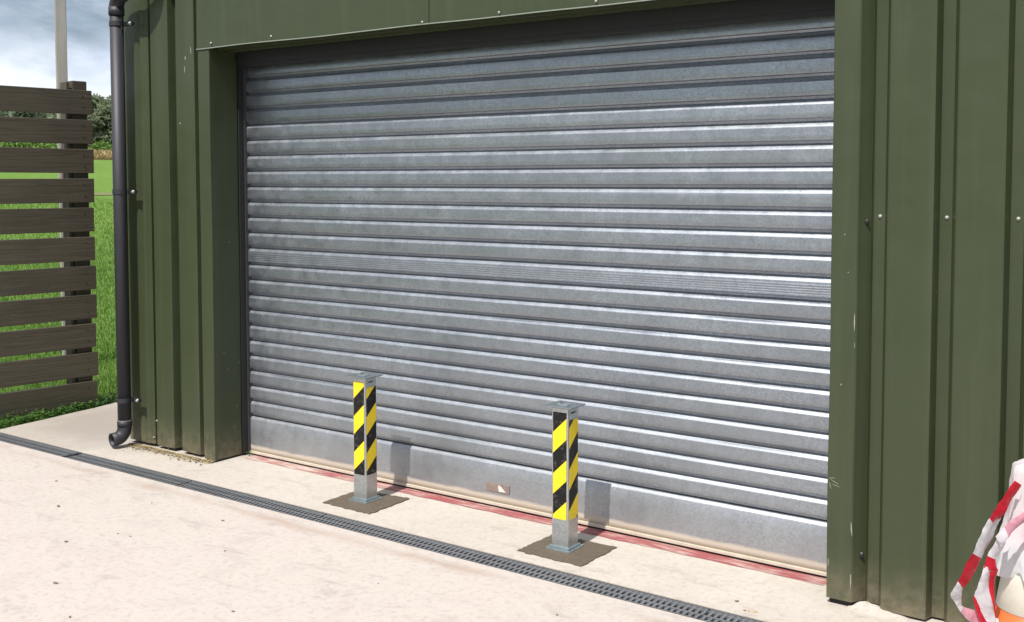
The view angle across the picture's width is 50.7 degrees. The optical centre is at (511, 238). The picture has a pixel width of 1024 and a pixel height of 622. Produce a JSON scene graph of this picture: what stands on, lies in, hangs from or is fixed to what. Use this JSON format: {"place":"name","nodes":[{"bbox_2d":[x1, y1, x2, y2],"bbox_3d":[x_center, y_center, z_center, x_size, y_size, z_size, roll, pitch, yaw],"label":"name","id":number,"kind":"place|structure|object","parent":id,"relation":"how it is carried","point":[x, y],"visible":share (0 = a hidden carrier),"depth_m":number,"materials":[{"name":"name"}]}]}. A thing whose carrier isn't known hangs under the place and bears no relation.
{"place":"outdoors","nodes":[
{"label":"outdoors","id":0,"kind":"place"},
{"bbox_2d":[0,0,110,99],"label":"sky","id":1,"kind":"structure","parent":0,"point":[27,27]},
{"bbox_2d":[0,160,116,428],"bbox_3d":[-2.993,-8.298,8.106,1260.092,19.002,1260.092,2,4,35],"label":"lawn ground","id":2,"kind":"structure","parent":0,"point":[102,175],"depth_m":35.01,"materials":[{"name":"green plant"}]},
{"bbox_2d":[0,142,31,147],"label":"bush","id":3,"kind":"object","parent":2,"relation":"on","point":[13,144],"visible":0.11,"depth_m":59.31,"materials":[{"name":"green plant"}]},
{"bbox_2d":[0,111,47,144],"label":"tree","id":4,"kind":"object","parent":2,"relation":"on","point":[15,114],"visible":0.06,"depth_m":65.29,"materials":[{"name":"green plant"}]},
{"bbox_2d":[0,142,48,147],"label":"bush","id":5,"kind":"object","parent":2,"relation":"on","point":[33,145],"visible":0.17,"depth_m":59.22,"materials":[{"name":"green plant"}]},
{"bbox_2d":[15,112,56,146],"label":"tree","id":6,"kind":"object","parent":2,"relation":"on","point":[51,115],"visible":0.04,"depth_m":66.32,"materials":[{"name":"green plant"}]},
{"bbox_2d":[0,81,98,418],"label":"slatted fence","id":7,"kind":"object","parent":2,"relation":"on","point":[71,160],"visible":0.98,"depth_m":7.45,"materials":[{"name":"brown wood"}]},
{"bbox_2d":[0,392,116,428],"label":"ground cover","id":8,"kind":"object","parent":2,"relation":"on","point":[21,418],"visible":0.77,"depth_m":7.40,"materials":[{"name":"green plant"}]},
{"bbox_2d":[54,0,67,354],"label":"timber pole","id":9,"kind":"object","parent":2,"relation":"on","point":[60,40],"visible":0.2,"depth_m":9.42,"materials":[{"name":"grey wood"}]},
{"bbox_2d":[46,143,96,149],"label":"bush","id":10,"kind":"object","parent":2,"relation":"on","point":[53,145],"visible":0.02,"depth_m":60.06,"materials":[{"name":"green plant"}]},
{"bbox_2d":[87,93,111,146],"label":"tree","id":11,"kind":"object","parent":2,"relation":"on","point":[100,116],"visible":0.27,"depth_m":63.91,"materials":[{"name":"green plant"}]},
{"bbox_2d":[89,140,111,150],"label":"bush","id":12,"kind":"object","parent":2,"relation":"on","point":[100,144],"visible":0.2,"depth_m":60.19,"materials":[{"name":"green plant"}]},
{"bbox_2d":[93,149,111,159],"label":"dry grass","id":13,"kind":"structure","parent":0,"point":[101,154],"depth_m":56.77,"materials":[{"name":"beige plant"}]},
{"bbox_2d":[94,193,112,194],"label":"path","id":14,"kind":"structure","parent":0,"point":[103,194],"depth_m":39.21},
{"bbox_2d":[0,441,705,621],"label":"concrete yard","id":15,"kind":"structure","parent":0,"point":[170,559],"depth_m":4.47,"materials":[{"name":"beige concrete"}]},
{"bbox_2d":[0,402,944,621],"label":"concrete apron","id":16,"kind":"object","parent":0,"point":[723,587],"visible":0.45,"depth_m":4.95,"materials":[{"name":"beige concrete"}]},
{"bbox_2d":[123,440,213,464],"bbox_3d":[-2.035,1.259,6.321,0.802,0.022,0.161,2,4,35],"label":"debris","id":17,"kind":"object","parent":16,"relation":"on","point":[159,450],"visible":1,"depth_m":6.35,"materials":[{"name":"gravel"}]},
{"bbox_2d":[323,492,409,514],"bbox_3d":[-0.726,1.312,5.401,0.328,0.010,0.311,2,4,35],"label":"mortar patch","id":18,"kind":"object","parent":16,"relation":"on","point":[384,502],"visible":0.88,"depth_m":5.34,"materials":[{"name":"grey concrete"}]},
{"bbox_2d":[346,372,382,503],"bbox_3d":[-0.735,0.993,5.401,0.134,0.637,0.124,2,4,35],"label":"bollard","id":19,"kind":"object","parent":18,"relation":"on","point":[365,434],"visible":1,"depth_m":5.37,"materials":[{"name":"metal"}]},
{"bbox_2d":[0,433,762,621],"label":"drain channel","id":20,"kind":"object","parent":16,"relation":"in","point":[624,593],"visible":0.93,"depth_m":4.82,"materials":[{"name":"grey metal"}]},
{"bbox_2d":[246,455,825,584],"bbox_3d":[-0.136,1.319,5.287,3.440,0.001,0.083,2,4,35],"label":"painted line","id":21,"kind":"object","parent":16,"relation":"on","point":[712,557],"visible":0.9,"depth_m":4.96,"materials":[{"name":"red paint"}]},
{"bbox_2d":[517,534,616,566],"bbox_3d":[0.240,1.349,4.690,0.336,0.010,0.293,2,4,35],"label":"mortar patch","id":22,"kind":"object","parent":16,"relation":"on","point":[588,552],"visible":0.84,"depth_m":4.64,"materials":[{"name":"grey concrete"}]},
{"bbox_2d":[544,400,585,552],"bbox_3d":[0.229,1.030,4.690,0.134,0.637,0.124,2,4,35],"label":"bollard","id":23,"kind":"object","parent":22,"relation":"on","point":[565,476],"visible":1,"depth_m":4.66,"materials":[{"name":"metal"}]},
{"bbox_2d":[847,601,909,621],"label":"concrete rubble","id":24,"kind":"object","parent":16,"relation":"on","point":[867,607],"visible":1,"depth_m":4.00,"materials":[{"name":"beige concrete"}]},
{"bbox_2d":[994,573,1023,621],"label":"traffic cone","id":25,"kind":"object","parent":16,"relation":"on","point":[1009,606],"visible":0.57,"depth_m":3.34,"materials":[{"name":"white plastic"}]},
{"bbox_2d":[995,459,1023,580],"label":"plastic sheet","id":26,"kind":"object","parent":25,"relation":"on","point":[1010,560],"visible":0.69,"depth_m":3.34,"materials":[{"name":"white plastic"}]},
{"bbox_2d":[951,481,1023,621],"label":"barrier tape","id":27,"kind":"object","parent":26,"relation":"hanging from","point":[984,599],"visible":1,"depth_m":3.27,"materials":[{"name":"white"}]},
{"bbox_2d":[248,419,826,577],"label":"floor","id":28,"kind":"structure","parent":0,"point":[580,475],"depth_m":5.53,"materials":[{"name":"concrete"}]},
{"bbox_2d":[124,0,1023,621],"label":"shed","id":29,"kind":"structure","parent":28,"relation":"on","point":[766,256],"depth_m":4.84,"materials":[{"name":"green metal"}]},
{"bbox_2d":[108,0,140,446],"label":"downpipe","id":30,"kind":"object","parent":29,"relation":"attached to","point":[120,192],"visible":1,"depth_m":6.42,"materials":[{"name":"grey plastic"}]}
]}

